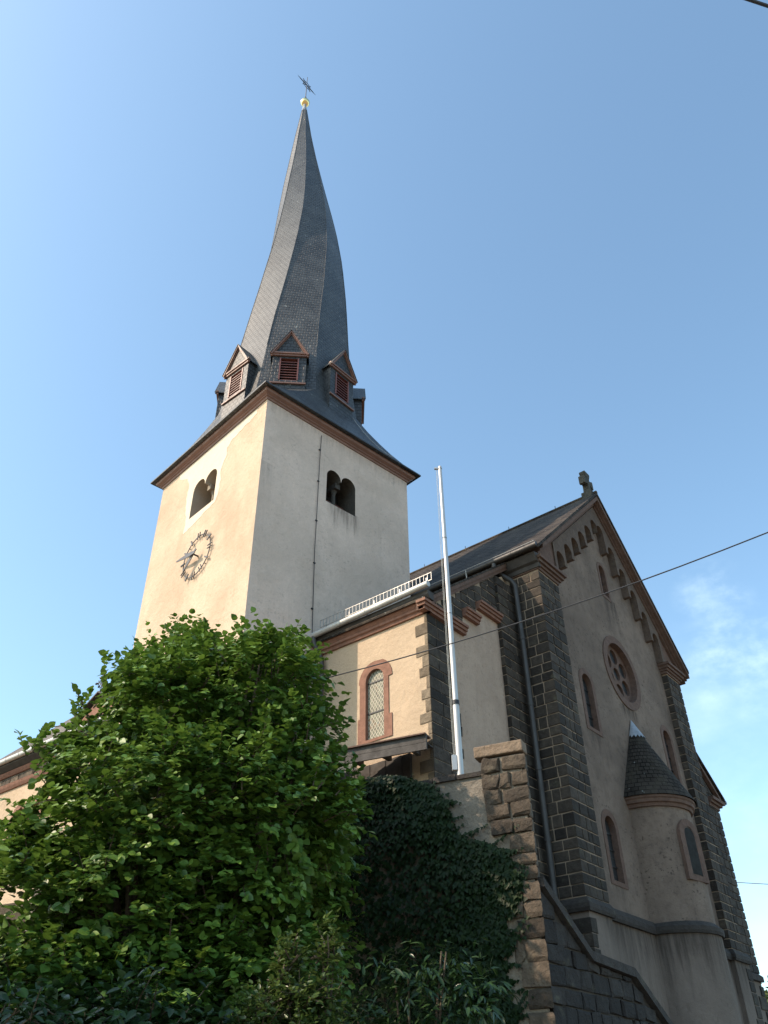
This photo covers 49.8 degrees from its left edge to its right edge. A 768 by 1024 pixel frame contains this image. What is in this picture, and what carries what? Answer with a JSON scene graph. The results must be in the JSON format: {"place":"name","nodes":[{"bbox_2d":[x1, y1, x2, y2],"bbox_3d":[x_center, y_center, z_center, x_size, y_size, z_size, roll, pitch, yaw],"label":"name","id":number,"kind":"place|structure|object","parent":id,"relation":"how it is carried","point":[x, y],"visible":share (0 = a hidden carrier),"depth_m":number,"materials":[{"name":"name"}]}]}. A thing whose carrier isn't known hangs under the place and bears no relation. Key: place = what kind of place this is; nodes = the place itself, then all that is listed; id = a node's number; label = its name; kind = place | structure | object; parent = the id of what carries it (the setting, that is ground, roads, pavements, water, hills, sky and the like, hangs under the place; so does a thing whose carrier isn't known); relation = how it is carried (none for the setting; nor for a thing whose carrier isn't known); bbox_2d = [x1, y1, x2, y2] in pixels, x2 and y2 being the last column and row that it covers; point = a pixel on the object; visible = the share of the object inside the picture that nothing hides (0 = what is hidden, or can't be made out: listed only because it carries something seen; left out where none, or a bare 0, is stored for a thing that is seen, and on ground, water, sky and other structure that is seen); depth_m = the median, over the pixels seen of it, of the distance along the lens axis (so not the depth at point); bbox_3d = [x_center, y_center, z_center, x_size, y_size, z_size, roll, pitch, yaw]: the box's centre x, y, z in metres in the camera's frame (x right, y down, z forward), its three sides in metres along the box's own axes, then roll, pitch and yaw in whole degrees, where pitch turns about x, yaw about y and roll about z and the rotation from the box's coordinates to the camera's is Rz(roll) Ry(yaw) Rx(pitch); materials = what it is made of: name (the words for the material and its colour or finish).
{"place":"outdoors","nodes":[
{"label":"outdoors","id":0,"kind":"place"},
{"bbox_2d":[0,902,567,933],"bbox_3d":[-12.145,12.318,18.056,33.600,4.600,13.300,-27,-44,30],"label":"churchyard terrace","id":1,"kind":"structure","parent":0,"point":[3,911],"depth_m":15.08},
{"bbox_2d":[434,466,463,774],"bbox_3d":[1.248,2.319,15.816,0.203,8.360,0.134,0,-37,-1],"label":"flagpole","id":2,"kind":"object","parent":1,"relation":"on","point":[457,762],"visible":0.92,"depth_m":15.56,"materials":[{"name":"metal"}]},
{"bbox_2d":[0,0,767,989],"label":"sky","id":3,"kind":"structure","parent":0,"point":[550,217],"materials":[{"name":"blue"}]},
{"bbox_2d":[54,532,767,726],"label":"overhead wire","id":4,"kind":"object","parent":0,"point":[533,617],"visible":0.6,"depth_m":9.69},
{"bbox_2d":[745,0,767,7],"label":"overhead wire","id":5,"kind":"object","parent":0,"point":[760,3],"visible":1,"depth_m":4.00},
{"bbox_3d":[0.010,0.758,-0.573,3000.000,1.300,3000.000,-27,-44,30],"label":"ground","id":6,"kind":"structure","parent":0,"visible":0},
{"bbox_2d":[0,948,354,1023],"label":"laurel shrub","id":7,"kind":"object","parent":6,"relation":"on","point":[124,1010],"visible":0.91,"depth_m":6.43,"materials":[{"name":"green plant"}]},
{"bbox_2d":[0,606,377,1023],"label":"hazel tree","id":8,"kind":"object","parent":6,"relation":"on","point":[193,806],"visible":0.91,"depth_m":8.80,"materials":[{"name":"green plant"}]},
{"bbox_2d":[15,739,555,1023],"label":"retaining wall","id":9,"kind":"structure","parent":6,"relation":"on","point":[494,794],"depth_m":11.52,"materials":[{"name":"stone"}]},
{"bbox_2d":[61,773,533,1023],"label":"ivy","id":10,"kind":"object","parent":9,"relation":"attached to","point":[491,897],"visible":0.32,"depth_m":11.28,"materials":[{"name":"green plant"}]},
{"bbox_2d":[225,908,364,1023],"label":"box shrub","id":11,"kind":"object","parent":6,"relation":"on","point":[304,1000],"visible":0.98,"depth_m":6.72,"materials":[{"name":"green plant"}]},
{"bbox_2d":[0,77,767,1023],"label":"church","id":12,"kind":"structure","parent":6,"relation":"on","point":[286,479],"depth_m":20.78,"materials":[{"name":"paint"}]},
{"bbox_2d":[7,803,25,837],"bbox_3d":[-10.614,9.447,23.827,0.860,2.110,0.180,-27,-44,30],"label":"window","id":13,"kind":"structure","parent":12,"relation":"in","point":[18,807],"depth_m":24.38,"materials":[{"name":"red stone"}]},
{"bbox_2d":[176,530,211,580],"bbox_3d":[-4.835,1.097,21.105,0.208,1.420,1.445,29,-46,-33],"label":"tower clock","id":14,"kind":"object","parent":12,"relation":"attached to","point":[189,555],"visible":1,"depth_m":21.07,"materials":[{"name":"brown metal"}]},
{"bbox_2d":[358,659,392,744],"bbox_3d":[-0.163,3.920,17.240,0.930,1.775,0.085,-27,-44,30],"label":"window","id":15,"kind":"structure","parent":12,"relation":"in","point":[375,723],"depth_m":17.22,"materials":[{"name":"red stone"}]},
{"bbox_2d":[579,668,603,737],"bbox_3d":[5.093,4.720,20.706,0.145,1.710,0.820,-27,-44,30],"label":"window","id":16,"kind":"structure","parent":12,"relation":"in","point":[589,698],"depth_m":20.77,"materials":[{"name":"red stone"}]},
{"bbox_2d":[596,562,611,602],"bbox_3d":[6.585,2.108,25.053,0.145,1.290,0.580,-27,-44,30],"label":"window","id":17,"kind":"structure","parent":12,"relation":"in","point":[601,572],"depth_m":25.12,"materials":[{"name":"red stone"}]},
{"bbox_2d":[601,809,628,889],"bbox_3d":[5.080,7.510,18.517,0.145,1.660,0.820,-27,-44,30],"label":"window","id":18,"kind":"structure","parent":12,"relation":"in","point":[617,870],"depth_m":18.55,"materials":[{"name":"red stone"}]},
{"bbox_2d":[603,635,640,710],"bbox_3d":[6.584,4.545,23.243,0.260,2.160,2.160,-27,-44,30],"label":"rose window","id":19,"kind":"structure","parent":12,"relation":"in","point":[620,669],"depth_m":23.53,"materials":[{"name":"red stone"}]},
{"bbox_2d":[660,725,682,784],"bbox_3d":[8.151,6.958,23.716,0.145,1.710,0.820,-27,-44,30],"label":"window","id":20,"kind":"structure","parent":12,"relation":"in","point":[668,745],"depth_m":23.85,"materials":[{"name":"red stone"}]},
{"bbox_2d":[676,819,709,883],"bbox_3d":[7.216,7.930,19.424,0.800,1.400,0.090,26,-45,-31],"label":"window","id":21,"kind":"structure","parent":12,"relation":"in","point":[689,841],"depth_m":19.33,"materials":[{"name":"red stone"}]},
{"bbox_2d":[324,937,520,1023],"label":"arching shrub","id":22,"kind":"object","parent":6,"relation":"on","point":[478,1000],"visible":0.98,"depth_m":7.13,"materials":[{"name":"green plant"}]},
{"bbox_2d":[535,876,672,1023],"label":"stair wall","id":23,"kind":"structure","parent":6,"relation":"on","point":[589,985],"depth_m":10.98,"materials":[{"name":"stone"}]},
{"bbox_2d":[761,975,767,1002],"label":"distant tree","id":24,"kind":"object","parent":6,"relation":"on","point":[766,993],"visible":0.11,"depth_m":47.86,"materials":[{"name":"green plant"}]}
]}

